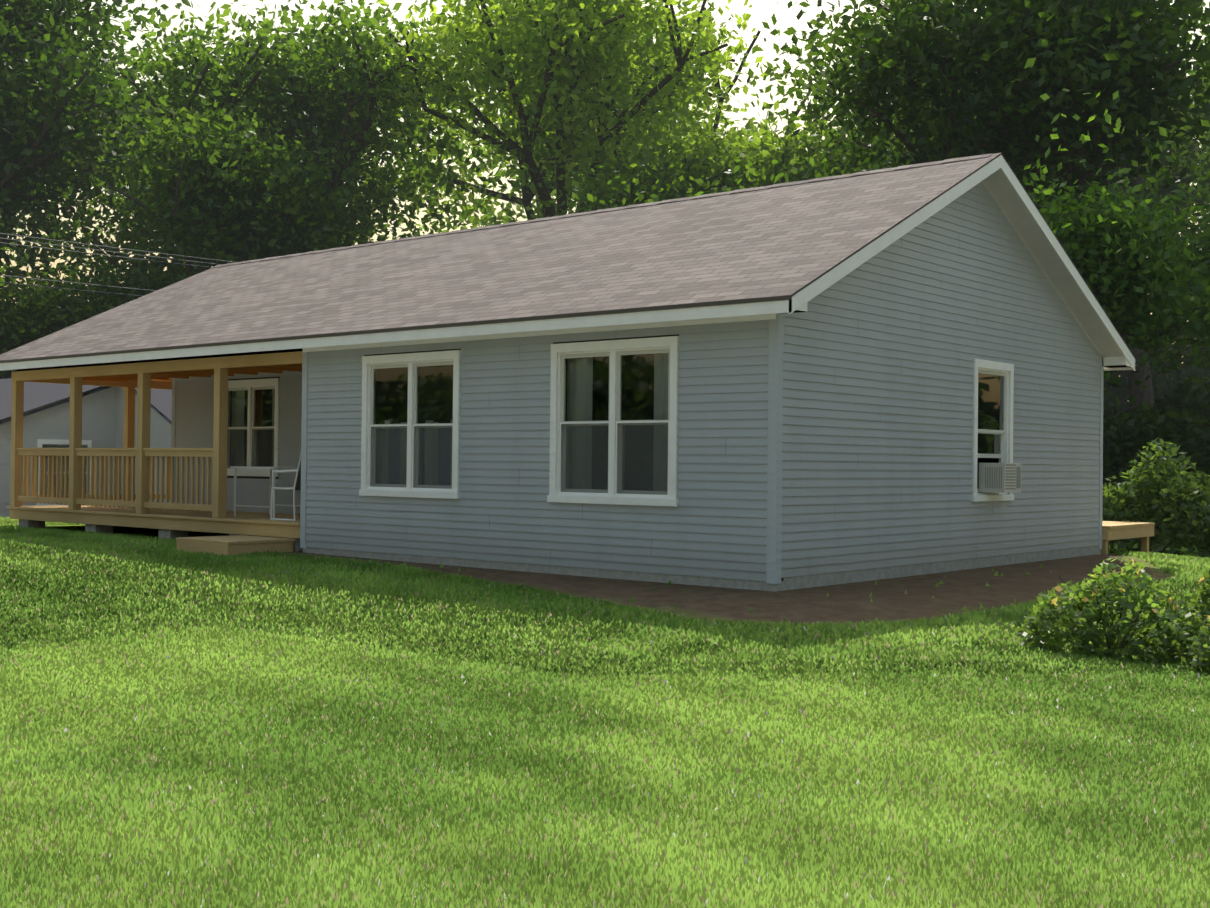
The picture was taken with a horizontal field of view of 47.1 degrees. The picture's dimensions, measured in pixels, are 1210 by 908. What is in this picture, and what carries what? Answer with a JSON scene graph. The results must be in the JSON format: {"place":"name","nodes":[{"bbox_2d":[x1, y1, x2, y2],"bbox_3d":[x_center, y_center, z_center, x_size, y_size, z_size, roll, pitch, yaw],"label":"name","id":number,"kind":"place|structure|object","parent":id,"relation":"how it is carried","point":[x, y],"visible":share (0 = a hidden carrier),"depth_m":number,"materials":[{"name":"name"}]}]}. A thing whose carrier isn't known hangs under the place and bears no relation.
{"place":"outdoors","nodes":[
{"label":"outdoors","id":0,"kind":"place"},
{"bbox_2d":[0,233,234,295],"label":"power lines","id":1,"kind":"object","parent":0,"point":[97,254],"visible":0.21,"depth_m":39.50,"materials":[{"name":"grey"}]},
{"bbox_2d":[62,364,301,381],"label":"porch ceiling","id":2,"kind":"structure","parent":0,"point":[169,376],"depth_m":21.08,"materials":[{"name":"brown wood"}]},
{"bbox_2d":[0,516,1209,907],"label":"lawn grass","id":3,"kind":"structure","parent":0,"point":[168,724],"depth_m":7.04,"materials":[{"name":"green plant"}]},
{"bbox_2d":[0,516,1209,907],"bbox_3d":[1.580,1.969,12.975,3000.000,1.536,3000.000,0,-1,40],"label":"terrain","id":4,"kind":"structure","parent":0,"point":[926,598],"depth_m":13.33,"materials":[{"name":"brown soil"}]},
{"bbox_2d":[0,378,114,518],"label":"neighbour house","id":5,"kind":"structure","parent":4,"relation":"on","point":[46,414],"depth_m":29.17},
{"bbox_2d":[0,173,114,276],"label":"tree","id":6,"kind":"object","parent":4,"relation":"on","point":[29,231],"visible":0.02,"depth_m":74.48,"materials":[{"name":"green plant"}]},
{"bbox_2d":[0,197,121,378],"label":"tree","id":7,"kind":"object","parent":4,"relation":"on","point":[9,323],"depth_m":44.31,"materials":[{"name":"green plant"}]},
{"bbox_2d":[0,0,136,284],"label":"tree","id":8,"kind":"object","parent":4,"relation":"on","point":[44,236],"depth_m":57.40,"materials":[{"name":"green plant"}]},
{"bbox_2d":[0,0,214,300],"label":"tree","id":9,"kind":"object","parent":4,"relation":"on","point":[14,78],"depth_m":50.72,"materials":[{"name":"green plant"}]},
{"bbox_2d":[0,0,229,307],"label":"tree","id":10,"kind":"object","parent":4,"relation":"on","point":[102,12],"depth_m":55.03,"materials":[{"name":"green plant"}]},
{"bbox_2d":[0,12,234,295],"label":"tree","id":11,"kind":"object","parent":4,"relation":"on","point":[109,215],"depth_m":68.69,"materials":[{"name":"green plant"}]},
{"bbox_2d":[114,387,171,502],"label":"neighbour garage","id":12,"kind":"structure","parent":4,"relation":"on","point":[160,418],"depth_m":29.06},
{"bbox_2d":[0,195,289,347],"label":"tree","id":13,"kind":"object","parent":4,"relation":"on","point":[106,303],"depth_m":45.49,"materials":[{"name":"green plant"}]},
{"bbox_2d":[7,351,302,555],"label":"porch","id":14,"kind":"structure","parent":4,"relation":"on","point":[258,525],"depth_m":19.72,"materials":[{"name":"brown wood"}]},
{"bbox_2d":[10,368,227,517],"bbox_3d":[-4.780,-0.108,23.745,5.762,2.028,8.195,0,-1,40],"label":"porch railing","id":15,"kind":"object","parent":14,"relation":"on","point":[20,472],"visible":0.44,"depth_m":20.71,"materials":[{"name":"brown wood"}]},
{"bbox_2d":[230,466,300,517],"bbox_3d":[-4.664,0.528,19.446,1.000,0.700,0.700,0,-1,40],"label":"porch table","id":16,"kind":"object","parent":14,"relation":"on","point":[253,467],"visible":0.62,"depth_m":19.43,"materials":[{"name":"white plastic"}]},
{"bbox_2d":[270,453,300,520],"bbox_3d":[-3.995,0.371,18.361,0.686,1.014,0.554,0,-1,40],"label":"porch chair","id":17,"kind":"object","parent":14,"relation":"on","point":[297,484],"visible":0.35,"depth_m":18.10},
{"bbox_2d":[19,519,302,550],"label":"porch piers","id":18,"kind":"structure","parent":4,"relation":"on","point":[166,533],"depth_m":20.88,"materials":[{"name":"grey concrete"}]},
{"bbox_2d":[2,51,409,299],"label":"tree","id":19,"kind":"object","parent":4,"relation":"on","point":[89,222],"depth_m":55.42,"materials":[{"name":"green plant"}]},
{"bbox_2d":[49,65,421,293],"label":"tree","id":20,"kind":"object","parent":4,"relation":"on","point":[296,200],"depth_m":48.03,"materials":[{"name":"green plant"}]},
{"bbox_2d":[73,0,534,281],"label":"tree","id":21,"kind":"object","parent":4,"relation":"on","point":[325,104],"depth_m":52.91,"materials":[{"name":"green plant"}]},
{"bbox_2d":[263,207,411,258],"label":"tree","id":22,"kind":"object","parent":4,"relation":"on","point":[365,241],"depth_m":50.65,"materials":[{"name":"green plant"}]},
{"bbox_2d":[314,220,456,250],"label":"tree","id":23,"kind":"object","parent":4,"relation":"on","point":[454,222],"depth_m":45.41,"materials":[{"name":"green plant"}]},
{"bbox_2d":[398,205,502,236],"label":"tree","id":24,"kind":"object","parent":4,"relation":"on","point":[418,233],"depth_m":40.27,"materials":[{"name":"green plant"}]},
{"bbox_2d":[15,334,999,580],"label":"house wall","id":25,"kind":"structure","parent":4,"relation":"on","point":[196,357],"depth_m":22.89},
{"bbox_2d":[979,463,1020,492],"bbox_3d":[4.699,0.282,16.486,0.326,0.350,0.472,0,-1,40],"label":"air conditioner unit","id":26,"kind":"object","parent":25,"relation":"on","point":[999,477],"visible":1,"depth_m":16.33,"materials":[{"name":"grey"}]},
{"bbox_2d":[382,0,746,231],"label":"tree","id":27,"kind":"object","parent":4,"relation":"on","point":[489,209],"depth_m":68.81,"materials":[{"name":"green plant"}]},
{"bbox_2d":[311,0,843,239],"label":"tree","id":28,"kind":"object","parent":4,"relation":"on","point":[627,44],"depth_m":54.82,"materials":[{"name":"green plant"}]},
{"bbox_2d":[512,160,716,221],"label":"tree","id":29,"kind":"object","parent":4,"relation":"on","point":[627,189],"visible":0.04,"depth_m":45.38,"materials":[{"name":"green plant"}]},
{"bbox_2d":[553,110,809,210],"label":"tree","id":30,"kind":"object","parent":4,"relation":"on","point":[751,132],"depth_m":72.06,"materials":[{"name":"green plant"}]},
{"bbox_2d":[515,86,870,220],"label":"tree","id":31,"kind":"object","parent":4,"relation":"on","point":[680,167],"depth_m":54.17,"materials":[{"name":"green plant"}]},
{"bbox_2d":[569,147,821,205],"bbox_3d":[1.982,-3.116,38.308,9.361,10.313,9.327,0,-1,40],"label":"tree","id":32,"kind":"object","parent":4,"relation":"on","point":[641,196],"visible":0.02,"depth_m":37.31,"materials":[{"name":"green plant"}]},
{"bbox_2d":[303,545,1100,591],"bbox_3d":[-0.620,1.421,20.206,12.706,0.890,8.208,0,-1,40],"label":"house foundation","id":33,"kind":"object","parent":4,"relation":"on","point":[814,580],"visible":0.06,"depth_m":14.92,"materials":[{"name":"grey concrete"}]},
{"bbox_2d":[678,85,913,189],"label":"tree","id":34,"kind":"object","parent":4,"relation":"on","point":[813,153],"depth_m":54.36,"materials":[{"name":"green plant"}]},
{"bbox_2d":[695,143,898,195],"bbox_3d":[4.732,-2.749,33.428,8.654,9.568,9.773,0,-1,40],"label":"tree","id":35,"kind":"object","parent":4,"relation":"on","point":[811,162],"depth_m":32.24,"materials":[{"name":"green plant"}]},
{"bbox_2d":[754,119,956,186],"bbox_3d":[8.163,-3.949,39.793,11.130,12.121,11.463,0,-1,40],"label":"tree","id":36,"kind":"object","parent":4,"relation":"on","point":[832,151],"visible":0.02,"depth_m":38.94,"materials":[{"name":"green plant"}]},
{"bbox_2d":[723,0,1196,294],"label":"tree","id":37,"kind":"object","parent":4,"relation":"on","point":[779,76],"depth_m":53.98,"materials":[{"name":"green plant"}]},
{"bbox_2d":[720,0,1209,378],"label":"tree","id":38,"kind":"object","parent":4,"relation":"on","point":[989,103],"depth_m":36.55,"materials":[{"name":"green plant"}]},
{"bbox_2d":[777,0,1209,416],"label":"tree","id":39,"kind":"object","parent":4,"relation":"on","point":[1142,395],"depth_m":45.11,"materials":[{"name":"green plant"}]},
{"bbox_2d":[1103,392,1119,419],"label":"tree","id":40,"kind":"object","parent":4,"relation":"on","point":[1105,397],"depth_m":47.59,"materials":[{"name":"green plant"}]},
{"bbox_2d":[1015,553,1207,663],"bbox_3d":[3.930,1.194,10.884,1.492,0.847,1.304,0,-1,40],"label":"shrub","id":41,"kind":"object","parent":4,"relation":"on","point":[1162,618],"depth_m":10.61,"materials":[{"name":"green plant"}]},
{"bbox_2d":[1023,88,1209,418],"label":"tree","id":42,"kind":"object","parent":4,"relation":"on","point":[1121,226],"depth_m":30.18,"materials":[{"name":"green plant"}]},
{"bbox_2d":[1035,63,1209,333],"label":"tree","id":43,"kind":"object","parent":4,"relation":"on","point":[1195,144],"depth_m":55.51,"materials":[{"name":"green plant"}]},
{"bbox_2d":[1101,521,1154,554],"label":"wooden deck","id":44,"kind":"structure","parent":4,"relation":"on","point":[1116,530],"depth_m":19.86,"materials":[{"name":"brown wood"}]},
{"bbox_2d":[1102,438,1209,556],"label":"bush","id":45,"kind":"object","parent":4,"relation":"on","point":[1195,493],"depth_m":23.86,"materials":[{"name":"green plant"}]},
{"bbox_2d":[1103,299,1209,417],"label":"tree","id":46,"kind":"object","parent":4,"relation":"on","point":[1163,382],"visible":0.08,"depth_m":50.46,"materials":[{"name":"green plant"}]},
{"bbox_2d":[1103,408,1209,537],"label":"undergrowth","id":47,"kind":"object","parent":4,"relation":"on","point":[1129,434],"depth_m":28.99,"materials":[{"name":"green plant"}]},
{"bbox_2d":[1103,381,1209,522],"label":"undergrowth","id":48,"kind":"object","parent":4,"relation":"on","point":[1182,389],"depth_m":33.69,"materials":[{"name":"green plant"}]},
{"bbox_2d":[1109,125,1209,404],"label":"tree","id":49,"kind":"object","parent":4,"relation":"on","point":[1203,244],"depth_m":35.00,"materials":[{"name":"green plant"}]},
{"bbox_2d":[1122,325,1209,403],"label":"tree","id":50,"kind":"object","parent":4,"relation":"on","point":[1169,350],"depth_m":66.22,"materials":[{"name":"green plant"}]},
{"bbox_2d":[1127,327,1209,402],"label":"tree","id":51,"kind":"object","parent":4,"relation":"on","point":[1187,352],"depth_m":56.80,"materials":[{"name":"green plant"}]},
{"bbox_2d":[1131,381,1209,463],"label":"tree","id":52,"kind":"object","parent":4,"relation":"on","point":[1202,395],"depth_m":47.02,"materials":[{"name":"green plant"}]},
{"bbox_2d":[1147,7,1209,281],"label":"tree","id":53,"kind":"object","parent":4,"relation":"on","point":[1197,152],"depth_m":77.15,"materials":[{"name":"green plant"}]},
{"bbox_2d":[1148,260,1209,393],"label":"tree","id":54,"kind":"object","parent":4,"relation":"on","point":[1206,317],"visible":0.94,"depth_m":30.22,"materials":[{"name":"green plant"}]},
{"bbox_2d":[1151,1,1209,294],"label":"tree","id":55,"kind":"object","parent":4,"relation":"on","point":[1203,4],"visible":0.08,"depth_m":57.86,"materials":[{"name":"green plant"}]},
{"bbox_2d":[1180,616,1209,672],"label":"shrub","id":56,"kind":"object","parent":4,"relation":"on","point":[1202,661],"visible":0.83,"depth_m":9.82,"materials":[{"name":"green plant"}]},
{"bbox_2d":[1183,569,1209,641],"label":"shrub","id":57,"kind":"object","parent":4,"relation":"on","point":[1202,607],"visible":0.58,"depth_m":11.06,"materials":[{"name":"green plant"}]},
{"bbox_2d":[0,0,1209,387],"label":"sky","id":58,"kind":"structure","parent":0,"point":[761,10],"materials":[{"name":"white"}]},
{"bbox_2d":[174,181,1102,580],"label":"house siding walls","id":59,"kind":"structure","parent":0,"point":[886,347],"depth_m":15.22,"materials":[{"name":"plastic"}]},
{"bbox_2d":[172,371,301,380],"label":"porch wall top trim","id":60,"kind":"structure","parent":59,"relation":"attached to","point":[245,375],"depth_m":21.19,"materials":[{"name":"brown wood"}]},
{"bbox_2d":[227,336,1013,506],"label":"house windows","id":61,"kind":"structure","parent":59,"relation":"in","point":[613,421],"depth_m":15.86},
{"bbox_2d":[171,314,1103,583],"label":"corner trim","id":62,"kind":"structure","parent":59,"relation":"attached to","point":[775,460],"depth_m":13.02,"materials":[{"name":"grey wood"}]},
{"bbox_2d":[982,169,1131,368],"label":"soffit","id":63,"kind":"structure","parent":59,"relation":"on","point":[1016,226],"depth_m":17.45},
{"bbox_2d":[0,153,1135,360],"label":"house roof shingles","id":64,"kind":"object","parent":63,"relation":"on","point":[791,239],"visible":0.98,"depth_m":17.21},
{"bbox_2d":[0,155,1135,370],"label":"roof trim","id":65,"kind":"structure","parent":63,"relation":"attached to","point":[759,309],"depth_m":15.45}
]}

